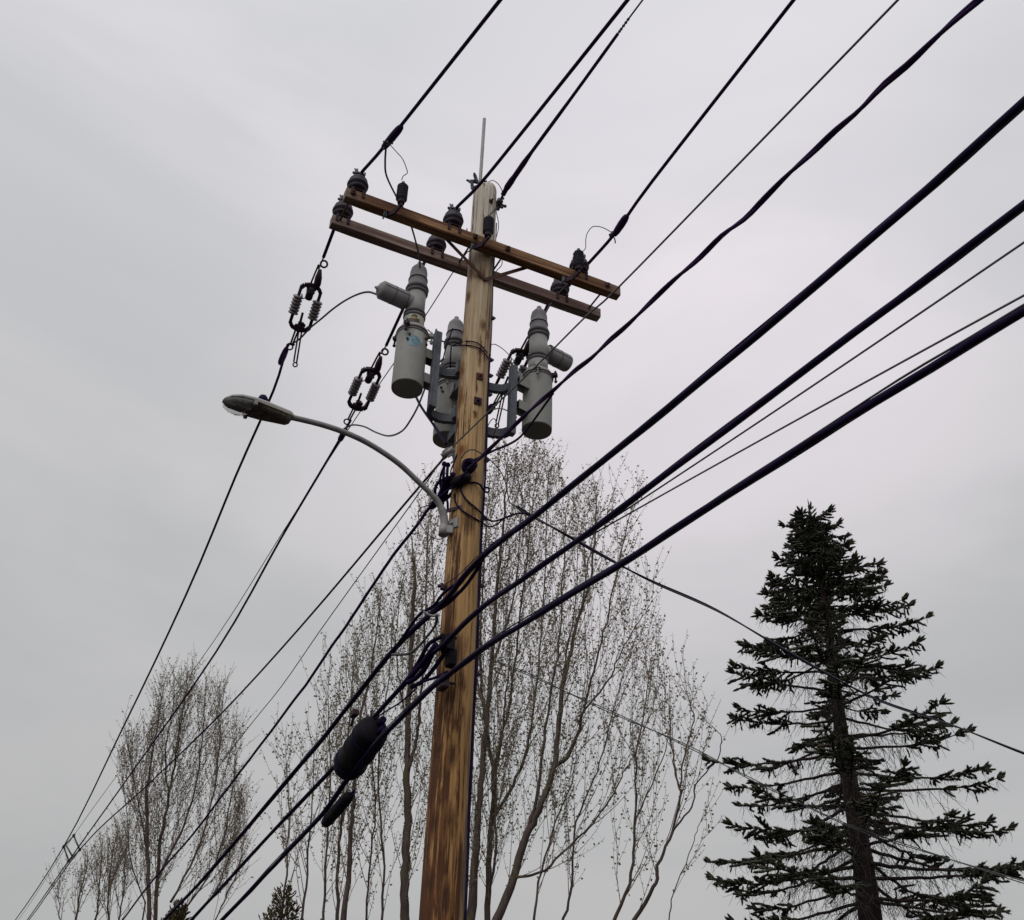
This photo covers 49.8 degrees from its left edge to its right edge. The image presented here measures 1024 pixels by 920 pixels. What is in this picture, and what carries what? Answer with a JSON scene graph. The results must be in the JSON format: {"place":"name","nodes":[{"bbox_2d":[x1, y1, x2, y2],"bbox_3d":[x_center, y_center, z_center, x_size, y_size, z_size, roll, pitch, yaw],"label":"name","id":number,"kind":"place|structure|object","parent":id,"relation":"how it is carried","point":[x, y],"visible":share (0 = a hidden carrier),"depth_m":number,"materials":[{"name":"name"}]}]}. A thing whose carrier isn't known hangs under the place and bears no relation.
{"place":"outdoors","nodes":[
{"label":"outdoors","id":0,"kind":"place"},
{"bbox_2d":[0,0,1023,919],"label":"sky","id":1,"kind":"structure","parent":0,"point":[173,173],"materials":[{"name":"grey"}]},
{"label":"ground","id":2,"kind":"structure","parent":0,"visible":0},
{"bbox_2d":[42,815,141,919],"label":"poplar tree","id":3,"kind":"object","parent":2,"relation":"on","point":[115,868],"visible":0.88,"depth_m":29.99,"materials":[{"name":"brown plant"}]},
{"bbox_2d":[161,897,190,919],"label":"cedar tree","id":4,"kind":"object","parent":2,"relation":"on","point":[180,913],"visible":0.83,"depth_m":19.00,"materials":[{"name":"green plant"}]},
{"bbox_2d":[106,651,263,919],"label":"poplar tree","id":5,"kind":"object","parent":2,"relation":"on","point":[236,817],"visible":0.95,"depth_m":28.98,"materials":[{"name":"brown plant"}]},
{"bbox_2d":[258,882,303,919],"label":"cedar tree","id":6,"kind":"object","parent":2,"relation":"on","point":[281,906],"visible":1,"depth_m":17.60,"materials":[{"name":"green plant"}]},
{"bbox_2d":[260,463,449,919],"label":"poplar tree","id":7,"kind":"object","parent":2,"relation":"on","point":[405,841],"visible":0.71,"depth_m":23.01,"materials":[{"name":"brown plant"}]},
{"bbox_2d":[329,182,620,919],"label":"utility pole","id":8,"kind":"object","parent":2,"relation":"on","point":[444,884],"visible":0.91,"depth_m":8.56,"materials":[{"name":"brown wood"}]},
{"bbox_2d":[18,251,468,919],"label":"messenger wire","id":9,"kind":"object","parent":8,"relation":"attached to","point":[244,593],"visible":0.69,"depth_m":15.95,"materials":[{"name":"black metal"}]},
{"bbox_2d":[62,834,80,862],"bbox_3d":[-10.295,9.076,25.797,0.434,0.637,0.120,16,-37,-20],"label":"line spacer","id":10,"kind":"object","parent":9,"relation":"hanging from","point":[63,847],"visible":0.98,"depth_m":25.75,"materials":[{"name":"grey metal"}]},
{"bbox_2d":[15,344,294,919],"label":"power line","id":11,"kind":"object","parent":10,"relation":"attached to","point":[236,474],"visible":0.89,"depth_m":13.84,"materials":[{"name":"metal"}]},
{"bbox_2d":[278,347,288,364],"bbox_3d":[-2.306,-1.048,11.123,0.065,0.072,0.262,16,-37,-19],"label":"splice sleeve","id":12,"kind":"object","parent":11,"relation":"attached to","point":[281,356],"visible":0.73,"depth_m":11.09,"materials":[{"name":"metal"}]},
{"bbox_2d":[286,260,327,366],"bbox_3d":[-1.965,-1.403,10.464,0.289,0.218,1.043,16,-75,-20],"label":"disconnect switch","id":13,"kind":"object","parent":11,"relation":"attached to","point":[297,298],"visible":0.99,"depth_m":10.48,"materials":[{"name":"metal"}]},
{"bbox_2d":[294,291,375,342],"bbox_3d":[-1.688,-1.298,10.200,0.071,0.380,1.523,27,-41,-32],"label":"jumper wire","id":14,"kind":"object","parent":13,"relation":"attached to","point":[328,312],"visible":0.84,"depth_m":10.13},
{"bbox_2d":[27,420,351,919],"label":"power line","id":15,"kind":"object","parent":10,"relation":"attached to","point":[277,544],"visible":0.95,"depth_m":14.48,"materials":[{"name":"metal"}]},
{"bbox_2d":[338,427,347,441],"bbox_3d":[-1.768,-0.264,11.523,0.065,0.083,0.197,17,-37,-21],"label":"splice sleeve","id":16,"kind":"object","parent":15,"relation":"attached to","point":[341,437],"visible":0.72,"depth_m":11.52,"materials":[{"name":"metal"}]},
{"bbox_2d":[343,348,388,424],"bbox_3d":[-1.491,-0.737,11.188,0.289,0.105,0.959,17,-62,-20],"label":"disconnect switch","id":17,"kind":"object","parent":15,"relation":"attached to","point":[358,380],"visible":0.99,"depth_m":11.15,"materials":[{"name":"metal"}]},
{"bbox_2d":[29,402,496,919],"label":"power line","id":18,"kind":"object","parent":10,"relation":"attached to","point":[334,587],"visible":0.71,"depth_m":15.53,"materials":[{"name":"metal"}]},
{"bbox_2d":[488,336,528,427],"bbox_3d":[0.000,-0.830,10.975,0.289,0.218,1.060,20,-71,-21],"label":"disconnect switch","id":19,"kind":"object","parent":18,"relation":"attached to","point":[520,355],"visible":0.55,"depth_m":10.95,"materials":[{"name":"metal"}]},
{"bbox_2d":[99,458,442,919],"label":"neutral wire","id":20,"kind":"object","parent":8,"relation":"attached to","point":[296,664],"visible":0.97,"depth_m":11.24,"materials":[{"name":"black metal"}]},
{"bbox_2d":[222,394,462,537],"bbox_3d":[-1.226,0.024,8.088,1.938,0.624,0.223,22,-39,-26],"label":"street lamp","id":21,"kind":"object","parent":8,"relation":"attached to","point":[261,407],"visible":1,"depth_m":8.03,"materials":[{"name":"metal"}]},
{"bbox_2d":[247,403,290,424],"bbox_3d":[-1.735,-0.321,7.910,0.300,0.070,0.194,22,-39,-26],"label":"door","id":22,"kind":"structure","parent":21,"relation":"in","point":[262,412],"depth_m":7.87,"materials":[{"name":"grey metal"}]},
{"bbox_2d":[332,194,352,223],"bbox_3d":[-1.507,-2.206,9.823,0.188,0.340,0.188,16,-37,-20],"label":"pin insulator","id":23,"kind":"object","parent":8,"relation":"attached to","point":[338,207],"visible":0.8,"depth_m":9.75,"materials":[{"name":"ceramic"}]},
{"bbox_2d":[322,230,334,257],"bbox_3d":[-1.633,-2.091,10.079,0.031,0.206,0.559,16,-36,-19],"label":"line stub","id":24,"kind":"object","parent":23,"relation":"attached to","point":[328,244],"visible":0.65,"depth_m":10.14,"materials":[{"name":"metal"}]},
{"bbox_2d":[347,168,368,197],"bbox_3d":[-1.338,-2.374,9.566,0.188,0.340,0.188,16,-37,-20],"label":"pin insulator","id":25,"kind":"object","parent":8,"relation":"attached to","point":[357,181],"visible":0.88,"depth_m":9.50,"materials":[{"name":"ceramic"}]},
{"bbox_2d":[360,0,502,173],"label":"power line","id":26,"kind":"object","parent":25,"relation":"attached to","point":[448,65],"visible":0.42,"depth_m":8.34,"materials":[{"name":"metal"}]},
{"bbox_2d":[381,124,402,149],"bbox_3d":[-0.985,-2.655,9.074,0.069,0.122,0.360,21,-38,-25],"label":"splice sleeve","id":27,"kind":"object","parent":26,"relation":"attached to","point":[394,134],"visible":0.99,"depth_m":9.01,"materials":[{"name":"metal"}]},
{"bbox_2d":[382,181,408,218],"bbox_3d":[-1.023,-2.254,9.533,0.244,0.404,0.116,-12,-37,20],"label":"surge arrester","id":28,"kind":"object","parent":8,"relation":"attached to","point":[402,193],"visible":1,"depth_m":9.49,"materials":[{"name":"plastic"}]},
{"bbox_2d":[390,145,407,179],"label":"jumper wire","id":29,"kind":"object","parent":28,"relation":"attached to","point":[403,161],"visible":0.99,"depth_m":9.40,"materials":[{"name":"grey metal"}]},
{"bbox_2d":[426,235,446,257],"bbox_3d":[-0.695,-1.969,10.132,0.188,0.340,0.188,16,-37,-20],"label":"pin insulator","id":30,"kind":"object","parent":8,"relation":"attached to","point":[433,243],"visible":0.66,"depth_m":10.05,"materials":[{"name":"ceramic"}]},
{"bbox_2d":[385,262,425,346],"bbox_3d":[-0.971,-1.595,10.539,0.031,0.474,1.174,17,-37,-21],"label":"line stub","id":31,"kind":"object","parent":30,"relation":"attached to","point":[395,325],"visible":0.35,"depth_m":10.72,"materials":[{"name":"metal"}]},
{"bbox_2d":[428,472,455,508],"bbox_3d":[-0.520,0.245,8.597,0.157,0.218,0.294,21,-39,-26],"label":"splice cluster","id":32,"kind":"object","parent":8,"relation":"attached to","point":[445,486],"visible":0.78,"depth_m":8.57,"materials":[{"name":"metal"}]},
{"bbox_2d":[122,507,429,919],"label":"service cable","id":33,"kind":"object","parent":32,"relation":"attached to","point":[406,538],"visible":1,"depth_m":10.80,"materials":[{"name":"rubber"}]},
{"bbox_2d":[418,504,442,539],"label":"jumper wire","id":34,"kind":"object","parent":32,"relation":"hanging from","point":[420,522],"visible":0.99,"depth_m":8.55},
{"bbox_2d":[438,583,446,590],"bbox_3d":[-0.509,0.921,8.069,0.058,0.056,0.046,16,-37,-20],"label":"pole hook","id":35,"kind":"object","parent":8,"relation":"attached to","point":[442,586],"visible":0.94,"depth_m":8.05,"materials":[{"name":"metal"}]},
{"bbox_2d":[163,96,1023,919],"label":"cable bundle","id":36,"kind":"object","parent":35,"relation":"attached to","point":[945,174],"visible":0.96,"depth_m":5.21,"materials":[{"name":"rubber"}]},
{"bbox_2d":[349,709,358,726],"bbox_3d":[-1.274,2.076,8.879,0.050,0.120,0.109,16,-37,-20],"label":"cable hanger","id":37,"kind":"object","parent":36,"relation":"attached to","point":[354,713],"visible":1,"depth_m":8.87,"materials":[{"name":"metal"}]},
{"bbox_2d":[391,611,438,655],"bbox_3d":[-0.682,1.247,7.845,0.131,0.204,0.485,22,-39,-27],"label":"guide strand","id":38,"kind":"object","parent":36,"relation":"hanging from","point":[423,640],"visible":1,"depth_m":7.81,"materials":[{"name":"metal"}]},
{"bbox_2d":[398,550,484,644],"bbox_3d":[-0.466,0.986,7.708,0.120,0.297,1.108,23,-40,-28],"label":"slack cable","id":39,"kind":"object","parent":36,"relation":"hanging from","point":[403,639],"visible":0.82,"depth_m":7.76,"materials":[{"name":"rubber"}]},
{"bbox_2d":[437,673,455,691],"bbox_3d":[-0.442,1.527,7.537,0.122,0.100,0.100,16,-37,-20],"label":"strand clamp","id":40,"kind":"object","parent":8,"relation":"attached to","point":[443,687],"visible":0.67,"depth_m":7.49,"materials":[{"name":"metal"}]},
{"bbox_2d":[220,303,1023,919],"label":"cable bundle","id":41,"kind":"object","parent":40,"relation":"attached to","point":[944,359],"visible":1,"depth_m":4.88,"materials":[{"name":"black rubber"}]},
{"bbox_2d":[321,790,354,827],"bbox_3d":[-1.372,2.736,8.664,0.097,0.183,0.692,17,-37,-20],"label":"splice closure","id":42,"kind":"object","parent":41,"relation":"hanging from","point":[342,803],"visible":1,"depth_m":8.58,"materials":[{"name":"black plastic"}]},
{"bbox_2d":[440,446,455,481],"bbox_3d":[-0.494,0.027,8.564,0.124,0.282,0.104,-9,-36,16],"label":"wire clevis","id":43,"kind":"object","parent":8,"relation":"hanging from","point":[447,452],"visible":0.98,"depth_m":8.57,"materials":[{"name":"grey metal"}]},
{"bbox_2d":[439,466,448,508],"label":"jumper wire","id":44,"kind":"object","parent":43,"relation":"hanging from","point":[444,496],"visible":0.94,"depth_m":8.57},
{"bbox_2d":[461,449,516,506],"bbox_3d":[-0.174,0.138,8.496,0.458,0.445,0.055,11,-35,-13],"label":"jumper wire","id":45,"kind":"object","parent":43,"relation":"attached to","point":[497,468],"visible":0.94,"depth_m":8.55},
{"bbox_2d":[452,0,898,446],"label":"neutral wire","id":46,"kind":"object","parent":43,"relation":"attached to","point":[752,149],"visible":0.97,"depth_m":5.68,"materials":[{"name":"black metal"}]},
{"bbox_2d":[440,633,456,668],"bbox_3d":[-0.436,1.298,7.533,0.111,0.232,0.100,16,-37,-20],"label":"strand clamp","id":47,"kind":"object","parent":8,"relation":"attached to","point":[449,650],"visible":0.79,"depth_m":7.50,"materials":[{"name":"black plastic"}]},
{"bbox_2d":[190,199,1023,919],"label":"cable bundle","id":48,"kind":"object","parent":47,"relation":"attached to","point":[994,227],"visible":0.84,"depth_m":4.94,"materials":[{"name":"rubber"}]},
{"bbox_2d":[333,709,387,781],"bbox_3d":[-1.172,2.210,8.553,0.267,0.448,0.785,17,-37,-20],"label":"splice closure","id":49,"kind":"object","parent":48,"relation":"hanging from","point":[366,732],"visible":0.91,"depth_m":8.39,"materials":[{"name":"black plastic"}]},
{"bbox_2d":[373,635,447,719],"bbox_3d":[-0.729,1.533,7.733,0.138,0.397,0.786,29,-42,-34],"label":"cable knot","id":50,"kind":"object","parent":48,"relation":"attached to","point":[417,672],"visible":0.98,"depth_m":7.65,"materials":[{"name":"black rubber"}]},
{"bbox_2d":[584,294,1023,539],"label":"drop wire","id":51,"kind":"object","parent":48,"relation":"attached to","point":[906,359],"visible":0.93,"depth_m":4.38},
{"bbox_2d":[609,241,1023,521],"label":"drop wire","id":52,"kind":"object","parent":48,"relation":"attached to","point":[897,328],"visible":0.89,"depth_m":4.38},
{"bbox_2d":[443,203,463,233],"bbox_3d":[-0.526,-2.137,9.875,0.188,0.340,0.188,16,-37,-20],"label":"pin insulator","id":53,"kind":"object","parent":8,"relation":"attached to","point":[453,216],"visible":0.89,"depth_m":9.81,"materials":[{"name":"ceramic"}]},
{"bbox_2d":[455,0,629,208],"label":"power line","id":54,"kind":"object","parent":53,"relation":"attached to","point":[557,87],"visible":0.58,"depth_m":8.49,"materials":[{"name":"metal"}]},
{"bbox_2d":[451,473,471,487],"bbox_3d":[-0.391,0.156,8.507,0.161,0.116,0.086,-7,-35,12],"label":"splice box","id":55,"kind":"object","parent":8,"relation":"attached to","point":[466,478],"visible":1,"depth_m":8.47,"materials":[{"name":"black plastic"}]},
{"bbox_2d":[431,470,467,504],"bbox_3d":[-0.479,0.216,8.497,0.361,0.183,0.030,-23,-41,32],"label":"jumper wire","id":56,"kind":"object","parent":55,"relation":"attached to","point":[450,488],"visible":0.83,"depth_m":8.48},
{"bbox_2d":[450,454,457,479],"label":"jumper wire","id":57,"kind":"object","parent":55,"relation":"attached to","point":[452,467],"visible":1,"depth_m":8.48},
{"bbox_2d":[468,481,489,492],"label":"jumper wire","id":58,"kind":"object","parent":55,"relation":"attached to","point":[480,485],"visible":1,"depth_m":8.53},
{"bbox_2d":[460,486,529,521],"bbox_3d":[-0.133,0.339,8.466,0.546,0.278,0.087,3,-34,-2],"label":"jumper wire","id":59,"kind":"object","parent":55,"relation":"attached to","point":[476,508],"visible":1,"depth_m":8.41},
{"bbox_2d":[445,555,478,584],"bbox_3d":[-0.295,0.789,8.080,0.381,0.252,0.093,-11,-36,18],"label":"guy strand","id":60,"kind":"object","parent":8,"relation":"attached to","point":[463,569],"visible":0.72,"depth_m":8.08,"materials":[{"name":"metal"}]},
{"bbox_2d":[461,458,477,473],"bbox_3d":[-0.330,0.045,8.556,0.127,0.140,0.096,2,-34,0],"label":"wire coil","id":61,"kind":"object","parent":8,"relation":"hanging from","point":[466,462],"visible":0.79,"depth_m":8.54,"materials":[{"name":"black rubber"}]},
{"bbox_2d":[453,344,488,358],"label":"jumper wire","id":62,"kind":"object","parent":8,"relation":"attached to","point":[472,346],"visible":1,"depth_m":9.30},
{"bbox_2d":[454,341,487,352],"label":"jumper wire","id":63,"kind":"object","parent":8,"relation":"attached to","point":[474,342],"visible":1,"depth_m":9.31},
{"bbox_2d":[426,329,517,443],"bbox_3d":[-0.406,-0.566,9.545,0.798,0.830,0.451,17,-37,-21],"label":"recloser bracket","id":64,"kind":"object","parent":8,"relation":"attached to","point":[437,371],"visible":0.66,"depth_m":9.41,"materials":[{"name":"metal"}]},
{"bbox_2d":[375,262,433,398],"bbox_3d":[-0.920,-1.200,9.443,0.632,1.435,0.298,22,-39,-26],"label":"recloser","id":65,"kind":"object","parent":64,"relation":"attached to","point":[411,378],"visible":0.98,"depth_m":9.28,"materials":[{"name":"grey paint"}]},
{"bbox_2d":[384,148,420,267],"bbox_3d":[-0.978,-2.122,9.472,0.137,0.523,1.088,-7,-35,12],"label":"jumper wire","id":66,"kind":"object","parent":65,"relation":"attached to","point":[385,153],"visible":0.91,"depth_m":9.59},
{"bbox_2d":[415,397,446,444],"bbox_3d":[-0.691,-0.359,9.251,0.030,1.066,0.843,18,-37,-22],"label":"jumper wire","id":67,"kind":"object","parent":64,"relation":"attached to","point":[432,423],"visible":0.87,"depth_m":9.11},
{"bbox_2d":[433,316,462,448],"bbox_3d":[-0.569,-0.718,10.136,0.298,1.435,0.632,13,-36,-16],"label":"recloser","id":68,"kind":"object","parent":64,"relation":"attached to","point":[446,402],"visible":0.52,"depth_m":9.86,"materials":[{"name":"metal"}]},
{"bbox_2d":[345,358,443,436],"bbox_3d":[-1.269,-0.370,10.552,0.218,0.926,1.832,25,-40,-30],"label":"jumper wire","id":69,"kind":"object","parent":68,"relation":"attached to","point":[416,409],"visible":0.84,"depth_m":10.12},
{"bbox_2d":[443,328,452,357],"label":"jumper wire","id":70,"kind":"object","parent":68,"relation":"attached to","point":[447,342],"visible":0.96,"depth_m":10.03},
{"bbox_2d":[517,306,572,439],"bbox_3d":[0.287,-0.823,9.939,0.582,1.435,0.298,24,-40,-29],"label":"recloser","id":71,"kind":"object","parent":64,"relation":"attached to","point":[534,386],"visible":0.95,"depth_m":9.71,"materials":[{"name":"metal"}]},
{"bbox_2d":[466,118,486,189],"bbox_3d":[-0.329,-2.927,10.738,0.201,1.240,0.091,6,-34,-6],"label":"pole top rod","id":72,"kind":"object","parent":8,"relation":"attached to","point":[472,182],"visible":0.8,"depth_m":10.69,"materials":[{"name":"metal"}]},
{"bbox_2d":[469,214,493,251],"bbox_3d":[-0.283,-2.026,9.806,0.244,0.404,0.116,-12,-37,20],"label":"surge arrester","id":73,"kind":"object","parent":8,"relation":"attached to","point":[488,225],"visible":1,"depth_m":9.77,"materials":[{"name":"rubber"}]},
{"bbox_2d":[454,493,510,527],"bbox_3d":[-0.228,0.380,8.436,0.452,0.262,0.082,5,-34,-4],"label":"jumper wire","id":74,"kind":"object","parent":8,"relation":"attached to","point":[457,505],"visible":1,"depth_m":8.39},
{"bbox_2d":[492,210,498,275],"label":"jumper wire","id":75,"kind":"object","parent":8,"relation":"attached to","point":[495,240],"visible":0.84,"depth_m":10.17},
{"bbox_2d":[496,197,506,210],"bbox_3d":[-0.119,-2.423,10.495,0.127,0.167,0.129,-23,-41,32],"label":"wire clamp","id":76,"kind":"object","parent":8,"relation":"attached to","point":[499,201],"visible":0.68,"depth_m":10.46,"materials":[{"name":"metal"}]},
{"bbox_2d":[545,284,568,312],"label":"jumper wire","id":77,"kind":"object","parent":8,"relation":"attached to","point":[563,288],"visible":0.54,"depth_m":10.44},
{"bbox_2d":[550,279,569,301],"bbox_3d":[0.459,-1.632,10.571,0.188,0.340,0.188,16,-37,-20],"label":"pin insulator","id":78,"kind":"object","parent":8,"relation":"attached to","point":[556,287],"visible":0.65,"depth_m":10.50,"materials":[{"name":"ceramic"}]},
{"bbox_2d":[569,0,795,286],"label":"power line","id":79,"kind":"object","parent":78,"relation":"attached to","point":[724,88],"visible":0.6,"depth_m":8.88,"materials":[{"name":"metal"}]},
{"bbox_2d":[612,214,628,235],"bbox_3d":[0.972,-2.099,9.858,0.071,0.081,0.237,16,-37,-20],"label":"splice sleeve","id":80,"kind":"object","parent":79,"relation":"attached to","point":[620,225],"visible":1,"depth_m":9.83,"materials":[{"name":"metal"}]},
{"bbox_2d":[500,0,642,199],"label":"messenger wire","id":81,"kind":"object","parent":8,"relation":"attached to","point":[514,176],"visible":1,"depth_m":9.52,"materials":[{"name":"metal"}]},
{"bbox_2d":[560,248,583,284],"bbox_3d":[0.539,-1.782,10.117,0.244,0.404,0.116,-12,-37,20],"label":"surge arrester","id":82,"kind":"object","parent":8,"relation":"attached to","point":[578,259],"visible":1,"depth_m":10.08,"materials":[{"name":"rubber"}]},
{"bbox_2d":[583,226,610,250],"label":"jumper wire","id":83,"kind":"object","parent":82,"relation":"attached to","point":[588,231],"visible":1,"depth_m":10.08,"materials":[{"name":"grey metal"}]},
{"bbox_2d":[569,250,588,279],"bbox_3d":[0.628,-1.800,10.314,0.188,0.340,0.188,16,-37,-20],"label":"pin insulator","id":84,"kind":"object","parent":8,"relation":"attached to","point":[585,269],"visible":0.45,"depth_m":10.25,"materials":[{"name":"ceramic"}]},
{"bbox_2d":[467,0,983,469],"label":"service cable","id":85,"kind":"object","parent":8,"relation":"attached to","point":[886,82],"visible":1,"depth_m":5.19,"materials":[{"name":"rubber"}]},
{"bbox_2d":[493,660,1023,883],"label":"service drop","id":86,"kind":"object","parent":8,"relation":"attached to","point":[837,820],"visible":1,"depth_m":16.34,"materials":[{"name":"black rubber"}]},
{"bbox_2d":[516,506,1023,754],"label":"service drop","id":87,"kind":"object","parent":8,"relation":"attached to","point":[520,509],"visible":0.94,"depth_m":11.42,"materials":[{"name":"black rubber"}]},
{"bbox_2d":[467,433,596,919],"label":"poplar tree","id":88,"kind":"object","parent":2,"relation":"on","point":[486,741],"visible":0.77,"depth_m":24.02,"materials":[{"name":"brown plant"}]},
{"bbox_2d":[492,442,732,919],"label":"poplar tree","id":89,"kind":"object","parent":2,"relation":"on","point":[540,804],"visible":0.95,"depth_m":21.59,"materials":[{"name":"brown plant"}]},
{"bbox_2d":[700,498,1023,919],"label":"spruce tree","id":90,"kind":"object","parent":2,"relation":"on","point":[819,549],"visible":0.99,"depth_m":17.28,"materials":[{"name":"green plant"}]}
]}

